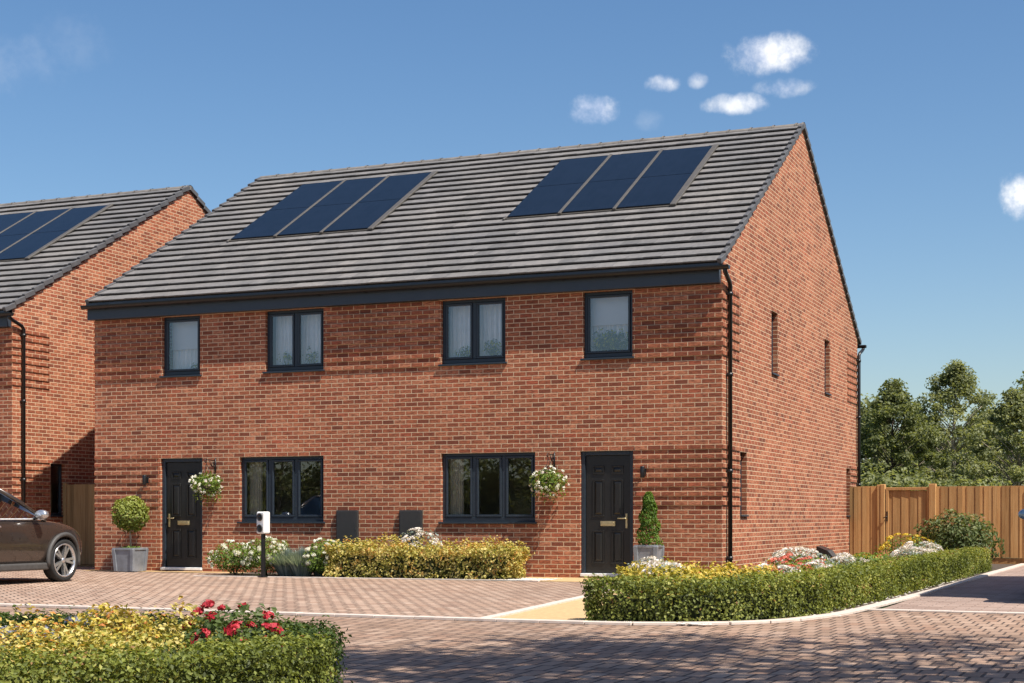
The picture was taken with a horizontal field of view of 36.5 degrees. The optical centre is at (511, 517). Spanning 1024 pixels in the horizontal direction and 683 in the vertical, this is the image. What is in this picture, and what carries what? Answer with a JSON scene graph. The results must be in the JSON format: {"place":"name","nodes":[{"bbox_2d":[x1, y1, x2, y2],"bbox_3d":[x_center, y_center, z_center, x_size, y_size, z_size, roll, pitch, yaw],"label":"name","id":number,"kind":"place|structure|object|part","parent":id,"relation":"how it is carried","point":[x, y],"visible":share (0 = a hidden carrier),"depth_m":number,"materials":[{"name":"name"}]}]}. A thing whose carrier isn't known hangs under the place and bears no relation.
{"place":"outdoors","nodes":[
{"label":"outdoors","id":0,"kind":"place"},
{"bbox_2d":[0,625,51,681],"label":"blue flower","id":1,"kind":"object","parent":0,"point":[9,631],"visible":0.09,"depth_m":6.61,"materials":[{"name":"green plant"}]},
{"bbox_2d":[1,625,61,653],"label":"blue flower","id":2,"kind":"object","parent":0,"point":[35,632],"visible":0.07,"depth_m":7.00,"materials":[{"name":"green plant"}]},
{"bbox_2d":[30,616,89,647],"bbox_3d":[-2.140,0.737,7.464,0.422,0.528,0.404,0,0,23],"label":"blue flower","id":3,"kind":"object","parent":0,"point":[70,620],"visible":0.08,"depth_m":7.46,"materials":[{"name":"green plant"}]},
{"bbox_2d":[0,185,210,564],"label":"brick house","id":4,"kind":"structure","parent":0,"point":[62,260],"depth_m":32.25,"materials":[{"name":"red brick"}]},
{"bbox_2d":[50,464,63,516],"bbox_3d":[-9.325,-0.550,31.721,0.185,1.082,0.468,0,0,23],"label":"side window","id":5,"kind":"structure","parent":4,"relation":"in","point":[59,514],"depth_m":31.91,"materials":[{"name":"black plastic"}]},
{"bbox_2d":[84,570,245,572],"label":"doorstep path","id":6,"kind":"structure","parent":0,"point":[169,571],"depth_m":28.48,"materials":[{"name":"beige concrete"}]},
{"bbox_2d":[112,547,148,571],"bbox_3d":[-7.038,0.779,28.611,0.480,0.432,0.480,0,0,23],"label":"planter","id":7,"kind":"object","parent":6,"relation":"on","point":[125,559],"visible":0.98,"depth_m":28.45,"materials":[{"name":"stone"}]},
{"bbox_2d":[109,495,149,547],"bbox_3d":[-7.053,0.131,28.617,0.748,1.082,0.739,0,0,23],"label":"topiary tree","id":8,"kind":"object","parent":7,"relation":"in","point":[134,517],"visible":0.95,"depth_m":28.47,"materials":[{"name":"green plant"}]},
{"bbox_2d":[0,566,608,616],"bbox_3d":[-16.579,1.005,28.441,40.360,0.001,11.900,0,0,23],"label":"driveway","id":9,"kind":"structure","parent":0,"point":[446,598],"depth_m":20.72,"materials":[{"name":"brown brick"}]},
{"bbox_2d":[0,488,81,581],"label":"parked car","id":10,"kind":"object","parent":9,"relation":"on","point":[31,538],"visible":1,"depth_m":23.54,"materials":[{"name":"brown paint"}]},
{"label":"side window","id":11,"kind":"part","parent":10,"relation":"part of","materials":[{"name":"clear glass"}]},
{"bbox_2d":[257,512,269,576],"bbox_3d":[-4.162,0.452,25.928,0.190,1.090,0.169,0,0,37],"label":"charging post","id":12,"kind":"object","parent":9,"relation":"on","point":[263,524],"visible":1,"depth_m":25.90,"materials":[{"name":"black plastic"}]},
{"bbox_2d":[193,575,539,581],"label":"bed kerb","id":13,"kind":"structure","parent":9,"relation":"on","point":[381,578],"depth_m":25.19,"materials":[{"name":"concrete"}]},
{"bbox_2d":[0,563,1023,625],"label":"kerb","id":14,"kind":"structure","parent":9,"relation":"on","point":[848,611],"depth_m":15.48,"materials":[{"name":"concrete"}]},
{"bbox_2d":[313,545,327,575],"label":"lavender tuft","id":15,"kind":"object","parent":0,"point":[315,573],"visible":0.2,"depth_m":26.45,"materials":[{"name":"plant"}]},
{"bbox_2d":[207,572,490,579],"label":"front bed soil","id":16,"kind":"structure","parent":0,"point":[254,574],"depth_m":26.55,"materials":[{"name":"brown soil"}]},
{"bbox_2d":[205,539,257,574],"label":"white flower shrub","id":17,"kind":"object","parent":16,"relation":"on","point":[231,557],"visible":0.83,"depth_m":26.73,"materials":[{"name":"green plant"}]},
{"bbox_2d":[239,536,289,575],"bbox_3d":[-4.232,0.663,26.671,0.934,0.684,0.989,0,0,1],"label":"white flower shrub","id":18,"kind":"object","parent":16,"relation":"on","point":[285,544],"visible":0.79,"depth_m":26.50,"materials":[{"name":"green plant"}]},
{"bbox_2d":[268,547,295,575],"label":"lavender tuft","id":19,"kind":"object","parent":16,"relation":"on","point":[281,568],"visible":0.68,"depth_m":26.29,"materials":[{"name":"green plant"}]},
{"bbox_2d":[278,547,320,575],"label":"lavender tuft","id":20,"kind":"object","parent":16,"relation":"on","point":[297,568],"visible":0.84,"depth_m":26.13,"materials":[{"name":"green plant"}]},
{"bbox_2d":[301,538,341,573],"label":"white flower shrub","id":21,"kind":"object","parent":16,"relation":"on","point":[311,549],"visible":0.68,"depth_m":26.01,"materials":[{"name":"green plant"}]},
{"bbox_2d":[398,527,442,553],"bbox_3d":[-1.526,0.584,26.362,0.992,0.835,0.513,0,0,23],"label":"sedum","id":22,"kind":"object","parent":16,"relation":"on","point":[432,535],"visible":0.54,"depth_m":26.34,"materials":[{"name":"white plant"}]},
{"bbox_2d":[321,531,534,578],"bbox_3d":[-1.442,0.618,25.596,3.726,0.802,1.247,0,0,23],"label":"golden shrub","id":23,"kind":"object","parent":16,"relation":"on","point":[356,559],"visible":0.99,"depth_m":25.31,"materials":[{"name":"beige plant"}]},
{"bbox_2d":[80,122,866,577],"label":"brick house","id":24,"kind":"structure","parent":0,"point":[720,398],"depth_m":27.67,"materials":[{"name":"brick"}]},
{"bbox_2d":[142,475,148,484],"bbox_3d":[-6.828,-0.694,28.907,0.076,0.185,0.132,0,0,23],"label":"wall lamp","id":25,"kind":"object","parent":24,"relation":"attached to","point":[145,479],"visible":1,"depth_m":28.86,"materials":[{"name":"black plastic"}]},
{"bbox_2d":[159,316,201,377],"bbox_3d":[-6.097,-3.153,28.731,0.906,1.127,0.195,0,0,23],"label":"window","id":26,"kind":"structure","parent":24,"relation":"in","point":[168,373],"depth_m":28.80,"materials":[{"name":"black plastic"}]},
{"bbox_2d":[160,458,201,569],"bbox_3d":[-6.089,-0.056,28.730,0.920,2.070,0.170,0,0,23],"label":"door","id":27,"kind":"structure","parent":24,"relation":"in","point":[181,516],"depth_m":28.77,"materials":[{"name":"black wood"}]},
{"bbox_2d":[172,321,197,349],"bbox_3d":[-6.018,-3.429,28.927,0.760,0.605,0.020,0,0,23],"label":"roller blind","id":28,"kind":"object","parent":24,"relation":"attached to","point":[184,335],"visible":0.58,"depth_m":28.95,"materials":[{"name":"white fabric"}]},
{"bbox_2d":[173,349,197,368],"bbox_3d":[-5.997,-3.171,28.976,0.780,1.120,0.058,0,0,23],"label":"curtain","id":29,"kind":"object","parent":24,"relation":"on","point":[185,359],"visible":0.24,"depth_m":29.02,"materials":[{"name":"white fabric"}]},
{"bbox_2d":[188,462,223,505],"bbox_3d":[-5.535,-0.613,28.110,0.618,0.826,0.625,0,0,-18],"label":"hanging basket","id":30,"kind":"object","parent":24,"relation":"attached to","point":[203,486],"visible":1,"depth_m":28.03,"materials":[{"name":"green plant"}]},
{"bbox_2d":[250,462,261,514],"bbox_3d":[-4.675,-0.516,28.341,0.270,1.190,0.052,0,0,25],"label":"curtain","id":31,"kind":"object","parent":24,"relation":"attached to","point":[255,487],"visible":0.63,"depth_m":28.35,"materials":[{"name":"fabric"}]},
{"bbox_2d":[237,456,324,522],"bbox_3d":[-4.124,-0.490,27.907,1.810,1.202,0.195,0,0,23],"label":"window","id":32,"kind":"structure","parent":24,"relation":"in","point":[296,517],"depth_m":27.90,"materials":[{"name":"black plastic"}]},
{"bbox_2d":[279,351,291,364],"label":"pot plant","id":33,"kind":"object","parent":24,"relation":"on","point":[288,357],"visible":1,"depth_m":28.02,"materials":[{"name":"green plant"}]},
{"bbox_2d":[262,308,324,373],"bbox_3d":[-3.875,-3.153,27.804,1.270,1.127,0.195,0,0,23],"label":"window","id":34,"kind":"structure","parent":24,"relation":"in","point":[296,366],"depth_m":27.83,"materials":[{"name":"black plastic"}]},
{"bbox_2d":[276,314,320,364],"bbox_3d":[-3.773,-3.171,28.048,1.140,1.120,0.059,0,0,23],"label":"curtain","id":35,"kind":"object","parent":24,"relation":"on","point":[311,331],"visible":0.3,"depth_m":28.05,"materials":[{"name":"white fabric"}]},
{"bbox_2d":[302,347,317,363],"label":"pot plant","id":36,"kind":"object","parent":24,"relation":"on","point":[313,356],"visible":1,"depth_m":27.82,"materials":[{"name":"green plant"}]},
{"bbox_2d":[336,510,358,545],"bbox_3d":[-2.898,0.219,27.302,0.430,0.680,0.066,0,0,23],"label":"meter box","id":37,"kind":"object","parent":24,"relation":"attached to","point":[347,523],"visible":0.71,"depth_m":27.27,"materials":[{"name":"plastic"}]},
{"bbox_2d":[337,511,356,545],"bbox_3d":[-2.907,0.219,27.279,0.390,0.640,0.016,0,0,23],"label":"door","id":38,"kind":"structure","parent":37,"relation":"in","point":[346,520],"depth_m":27.28,"materials":[{"name":"plastic"}]},
{"bbox_2d":[399,510,422,549],"bbox_3d":[-1.749,0.219,26.823,0.440,0.680,0.066,0,0,23],"label":"meter box","id":39,"kind":"object","parent":24,"relation":"attached to","point":[409,519],"visible":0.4,"depth_m":26.79,"materials":[{"name":"plastic"}]},
{"bbox_2d":[400,511,420,545],"bbox_3d":[-1.758,0.219,26.800,0.400,0.640,0.016,0,0,23],"label":"door","id":40,"kind":"structure","parent":39,"relation":"in","point":[408,519],"depth_m":26.80,"materials":[{"name":"plastic"}]},
{"bbox_2d":[450,459,463,514],"bbox_3d":[-0.955,-0.516,26.790,0.270,1.190,0.052,0,0,25],"label":"curtain","id":41,"kind":"object","parent":24,"relation":"attached to","point":[456,486],"visible":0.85,"depth_m":26.79,"materials":[{"name":"fabric"}]},
{"bbox_2d":[455,345,470,356],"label":"pot plant","id":42,"kind":"object","parent":24,"relation":"on","point":[463,354],"visible":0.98,"depth_m":26.68,"materials":[{"name":"green plant"}]},
{"bbox_2d":[438,298,506,365],"bbox_3d":[-0.645,-3.153,26.456,1.270,1.127,0.195,0,0,23],"label":"window","id":43,"kind":"structure","parent":24,"relation":"in","point":[475,359],"depth_m":26.48,"materials":[{"name":"black plastic"}]},
{"bbox_2d":[450,304,501,356],"bbox_3d":[-0.543,-3.171,26.700,1.140,1.120,0.059,0,0,23],"label":"curtain","id":44,"kind":"object","parent":24,"relation":"on","point":[490,322],"visible":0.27,"depth_m":26.70,"materials":[{"name":"white fabric"}]},
{"bbox_2d":[438,452,536,523],"bbox_3d":[-0.396,-0.490,26.352,1.810,1.202,0.195,0,0,23],"label":"window","id":45,"kind":"structure","parent":24,"relation":"in","point":[474,517],"depth_m":26.40,"materials":[{"name":"black plastic"}]},
{"bbox_2d":[484,339,501,355],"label":"pot plant","id":46,"kind":"object","parent":24,"relation":"on","point":[493,352],"visible":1,"depth_m":26.47,"materials":[{"name":"green plant"}]},
{"bbox_2d":[528,459,569,502],"bbox_3d":[0.609,-0.624,25.546,0.685,0.805,0.537,0,0,0],"label":"hanging basket","id":47,"kind":"object","parent":24,"relation":"attached to","point":[542,484],"visible":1,"depth_m":25.47,"materials":[{"name":"green plant"}]},
{"bbox_2d":[580,450,632,576],"bbox_3d":[1.571,-0.056,25.535,0.920,2.070,0.170,0,0,23],"label":"door","id":48,"kind":"structure","parent":24,"relation":"in","point":[606,481],"depth_m":25.56,"materials":[{"name":"black wood"}]},
{"bbox_2d":[580,290,633,360],"bbox_3d":[1.589,-3.153,25.525,0.930,1.127,0.195,0,0,23],"label":"window","id":49,"kind":"structure","parent":24,"relation":"in","point":[610,354],"depth_m":25.55,"materials":[{"name":"black plastic"}]},
{"bbox_2d":[591,297,627,325],"bbox_3d":[1.671,-3.459,25.721,0.780,0.545,0.020,0,0,23],"label":"roller blind","id":50,"kind":"object","parent":24,"relation":"attached to","point":[610,311],"visible":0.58,"depth_m":25.74,"materials":[{"name":"white fabric"}]},
{"bbox_2d":[591,324,627,350],"bbox_3d":[1.691,-3.171,25.769,0.800,1.120,0.058,0,0,23],"label":"curtain","id":51,"kind":"object","parent":24,"relation":"on","point":[614,328],"visible":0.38,"depth_m":25.81,"materials":[{"name":"white fabric"}]},
{"bbox_2d":[640,466,645,477],"bbox_3d":[2.124,-0.734,25.172,0.076,0.185,0.132,0,0,23],"label":"wall lamp","id":52,"kind":"object","parent":24,"relation":"attached to","point":[642,471],"visible":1,"depth_m":25.11,"materials":[{"name":"black plastic"}]},
{"bbox_2d":[740,453,748,516],"bbox_3d":[3.824,-0.550,26.020,0.185,1.082,0.468,0,0,23],"label":"side window","id":53,"kind":"structure","parent":24,"relation":"in","point":[741,515],"depth_m":26.23,"materials":[{"name":"black glass"}]},
{"bbox_2d":[771,313,779,375],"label":"side window","id":54,"kind":"structure","parent":24,"relation":"in","point":[772,373],"depth_m":28.32,"materials":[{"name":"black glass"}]},
{"bbox_2d":[825,342,831,395],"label":"side window","id":55,"kind":"structure","parent":24,"relation":"in","point":[825,342],"depth_m":32.83,"materials":[{"name":"black glass"}]},
{"bbox_2d":[80,566,903,608],"bbox_3d":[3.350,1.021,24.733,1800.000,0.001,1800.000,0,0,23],"label":"ground","id":56,"kind":"structure","parent":0,"point":[540,581],"depth_m":24.65,"materials":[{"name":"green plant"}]},
{"bbox_2d":[63,483,94,566],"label":"side gate","id":57,"kind":"structure","parent":56,"relation":"on","point":[78,508],"depth_m":31.67,"materials":[{"name":"brown wood"}]},
{"bbox_2d":[861,393,910,480],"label":"garden tree","id":58,"kind":"object","parent":56,"relation":"on","point":[863,405],"visible":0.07,"depth_m":59.68,"materials":[{"name":"green plant"}]},
{"bbox_2d":[861,461,930,490],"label":"understorey bush","id":59,"kind":"object","parent":56,"relation":"on","point":[891,482],"visible":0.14,"depth_m":45.68,"materials":[{"name":"green plant"}]},
{"bbox_2d":[861,378,952,486],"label":"garden tree","id":60,"kind":"object","parent":56,"relation":"on","point":[893,402],"visible":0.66,"depth_m":51.48,"materials":[{"name":"green plant"}]},
{"bbox_2d":[867,424,971,481],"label":"garden tree","id":61,"kind":"object","parent":56,"relation":"on","point":[935,451],"visible":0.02,"depth_m":63.47,"materials":[{"name":"green plant"}]},
{"bbox_2d":[895,358,1022,486],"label":"garden tree","id":62,"kind":"object","parent":56,"relation":"on","point":[957,380],"visible":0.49,"depth_m":55.60,"materials":[{"name":"green plant"}]},
{"bbox_2d":[943,388,1023,485],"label":"garden tree","id":63,"kind":"object","parent":56,"relation":"on","point":[1010,410],"visible":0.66,"depth_m":49.73,"materials":[{"name":"green plant"}]},
{"bbox_2d":[958,405,1021,485],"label":"garden tree","id":64,"kind":"object","parent":56,"relation":"on","point":[993,439],"visible":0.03,"depth_m":67.55,"materials":[{"name":"green plant"}]},
{"bbox_2d":[963,371,1023,485],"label":"garden tree","id":65,"kind":"object","parent":56,"relation":"on","point":[1020,381],"visible":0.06,"depth_m":59.77,"materials":[{"name":"green plant"}]},
{"bbox_2d":[0,607,1023,682],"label":"road","id":66,"kind":"structure","parent":0,"point":[892,647],"depth_m":11.75,"materials":[{"name":"brick"}]},
{"bbox_2d":[867,608,1023,614],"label":"drive kerb","id":67,"kind":"structure","parent":66,"relation":"on","point":[947,611],"depth_m":16.40,"materials":[{"name":"concrete"}]},
{"bbox_2d":[0,0,1023,485],"label":"sky","id":68,"kind":"structure","parent":0,"point":[912,111],"materials":[{"name":"blue"}]},
{"bbox_2d":[499,577,620,619],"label":"garden path","id":69,"kind":"structure","parent":0,"point":[571,610],"depth_m":16.44,"materials":[{"name":"beige concrete"}]},
{"bbox_2d":[480,590,613,617],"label":"path kerb","id":70,"kind":"structure","parent":69,"relation":"on","point":[503,614],"depth_m":16.83,"materials":[{"name":"concrete"}]},
{"bbox_2d":[633,545,664,565],"bbox_3d":[2.188,0.719,24.806,0.406,0.552,0.406,0,0,23],"label":"planter","id":71,"kind":"object","parent":69,"relation":"on","point":[642,551],"visible":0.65,"depth_m":24.67,"materials":[{"name":"stone"}]},
{"bbox_2d":[636,491,663,545],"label":"cone topiary","id":72,"kind":"object","parent":71,"relation":"on","point":[650,508],"visible":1,"depth_m":24.72,"materials":[{"name":"green plant"}]},
{"bbox_2d":[592,328,627,350],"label":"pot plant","id":73,"kind":"object","parent":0,"point":[612,342],"visible":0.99,"depth_m":25.64,"materials":[{"name":"green plant"}]},
{"bbox_2d":[658,563,1016,621],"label":"garden soil","id":74,"kind":"structure","parent":0,"point":[996,566],"depth_m":20.95,"materials":[{"name":"brown soil"}]},
{"bbox_2d":[628,556,662,569],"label":"white flower shrub","id":75,"kind":"object","parent":74,"relation":"on","point":[649,558],"visible":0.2,"depth_m":21.54,"materials":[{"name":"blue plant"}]},
{"bbox_2d":[641,559,685,583],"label":"white flower shrub","id":76,"kind":"object","parent":74,"relation":"on","point":[658,561],"visible":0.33,"depth_m":18.79,"materials":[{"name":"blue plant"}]},
{"bbox_2d":[615,556,719,587],"bbox_3d":[2.094,0.774,20.229,1.114,0.492,2.820,0,0,-6],"label":"golden shrub","id":77,"kind":"object","parent":74,"relation":"on","point":[626,570],"visible":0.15,"depth_m":21.12,"materials":[{"name":"yellow plant"}]},
{"bbox_2d":[627,558,781,616],"bbox_3d":[2.041,0.730,16.180,1.014,0.576,2.112,0,0,41],"label":"golden shrub","id":78,"kind":"object","parent":74,"relation":"on","point":[710,573],"visible":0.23,"depth_m":16.04,"materials":[{"name":"yellow plant"}]},
{"bbox_2d":[498,574,974,624],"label":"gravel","id":79,"kind":"structure","parent":74,"relation":"on","point":[678,623],"depth_m":24.52,"materials":[{"name":"beige gravel"}]},
{"bbox_2d":[757,563,809,587],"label":"white flower shrub","id":80,"kind":"object","parent":74,"relation":"on","point":[786,567],"visible":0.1,"depth_m":17.56,"materials":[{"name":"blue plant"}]},
{"bbox_2d":[579,546,994,621],"bbox_3d":[5.320,0.749,21.562,1.849,0.524,16.441,0,0,29],"label":"box hedge","id":81,"kind":"object","parent":74,"relation":"on","point":[778,595],"visible":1,"depth_m":15.15,"materials":[{"name":"green plant"}]},
{"bbox_2d":[765,561,814,573],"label":"coral flower","id":82,"kind":"object","parent":74,"relation":"on","point":[790,564],"visible":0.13,"depth_m":18.25,"materials":[{"name":"red plant"}]},
{"bbox_2d":[765,546,829,563],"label":"white flower shrub","id":83,"kind":"object","parent":74,"relation":"on","point":[777,553],"visible":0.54,"depth_m":24.72,"materials":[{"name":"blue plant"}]},
{"bbox_2d":[767,553,827,567],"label":"coral flower","id":84,"kind":"object","parent":74,"relation":"on","point":[780,558],"visible":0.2,"depth_m":22.64,"materials":[{"name":"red plant"}]},
{"bbox_2d":[779,556,841,570],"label":"coral flower","id":85,"kind":"object","parent":74,"relation":"on","point":[803,559],"visible":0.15,"depth_m":20.79,"materials":[{"name":"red plant"}]},
{"bbox_2d":[799,559,835,567],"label":"white flower shrub","id":86,"kind":"object","parent":74,"relation":"on","point":[815,565],"visible":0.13,"depth_m":19.00,"materials":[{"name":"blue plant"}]},
{"bbox_2d":[816,546,837,561],"bbox_3d":[6.462,0.799,31.724,0.358,0.420,0.600,0,0,23],"label":"gas meter housing","id":87,"kind":"object","parent":74,"relation":"on","point":[823,550],"visible":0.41,"depth_m":31.50,"materials":[{"name":"black plastic"}]},
{"bbox_2d":[821,552,870,564],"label":"white flower shrub","id":88,"kind":"object","parent":74,"relation":"on","point":[842,557],"visible":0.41,"depth_m":22.01,"materials":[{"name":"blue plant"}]},
{"bbox_2d":[850,485,879,555],"bbox_3d":[7.890,0.144,34.673,0.697,1.730,0.112,0,0,28],"label":"timber fence","id":89,"kind":"object","parent":74,"relation":"on","point":[865,519],"visible":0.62,"depth_m":34.66,"materials":[{"name":"brown wood"}]},
{"bbox_2d":[843,552,891,564],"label":"lime green shrub","id":90,"kind":"object","parent":74,"relation":"on","point":[869,555],"visible":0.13,"depth_m":24.63,"materials":[{"name":"green plant"}]},
{"bbox_2d":[871,533,942,554],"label":"yellow flower","id":91,"kind":"object","parent":74,"relation":"on","point":[884,546],"visible":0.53,"depth_m":30.43,"materials":[{"name":"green plant"}]},
{"bbox_2d":[880,484,936,555],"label":"timber gate","id":92,"kind":"structure","parent":74,"relation":"on","point":[903,510],"depth_m":34.24,"materials":[{"name":"brown wood"}]},
{"bbox_2d":[889,546,933,556],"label":"white flower shrub","id":93,"kind":"object","parent":74,"relation":"on","point":[901,553],"visible":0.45,"depth_m":26.57,"materials":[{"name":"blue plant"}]},
{"bbox_2d":[894,541,942,555],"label":"white flower shrub","id":94,"kind":"object","parent":74,"relation":"on","point":[929,545],"visible":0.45,"depth_m":28.72,"materials":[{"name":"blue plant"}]},
{"bbox_2d":[911,508,1004,560],"bbox_3d":[8.812,0.420,30.697,1.778,1.210,1.570,0,0,23],"label":"leafy bush","id":95,"kind":"object","parent":74,"relation":"on","point":[966,531],"visible":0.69,"depth_m":30.38,"materials":[{"name":"green plant"}]},
{"bbox_2d":[936,486,1023,563],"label":"timber fence","id":96,"kind":"object","parent":74,"relation":"on","point":[999,507],"visible":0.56,"depth_m":33.30,"materials":[{"name":"brown wood"}]},
{"bbox_2d":[883,566,1023,611],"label":"side drive","id":97,"kind":"structure","parent":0,"point":[1003,591],"depth_m":19.43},
{"bbox_2d":[1018,509,1023,518],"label":"parked car","id":98,"kind":"object","parent":97,"relation":"on","point":[1021,514],"visible":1,"depth_m":20.44,"materials":[{"name":"blue paint"}]},
{"bbox_2d":[907,473,1011,486],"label":"understorey bush","id":99,"kind":"object","parent":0,"point":[948,482],"visible":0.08,"depth_m":46.83,"materials":[{"name":"green plant"}]},
{"label":"near bed soil","id":100,"kind":"structure","parent":0,"visible":0},
{"bbox_2d":[0,595,226,682],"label":"golden shrub","id":101,"kind":"object","parent":100,"relation":"on","point":[105,639],"visible":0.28,"depth_m":6.36,"materials":[{"name":"beige plant"}]},
{"bbox_2d":[64,602,195,679],"bbox_3d":[-1.811,0.700,7.235,0.629,0.605,0.622,0,0,40],"label":"golden shrub","id":102,"kind":"object","parent":100,"relation":"on","point":[116,610],"visible":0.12,"depth_m":7.15,"materials":[{"name":"yellow plant"}]},
{"bbox_2d":[0,604,352,682],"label":"clipped hedge","id":103,"kind":"object","parent":100,"relation":"on","point":[242,658],"visible":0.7,"depth_m":6.17,"materials":[{"name":"green plant"}]},
{"bbox_2d":[155,599,312,682],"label":"rose bush","id":104,"kind":"object","parent":100,"relation":"on","point":[230,629],"visible":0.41,"depth_m":6.91,"materials":[{"name":"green plant"}]}
]}

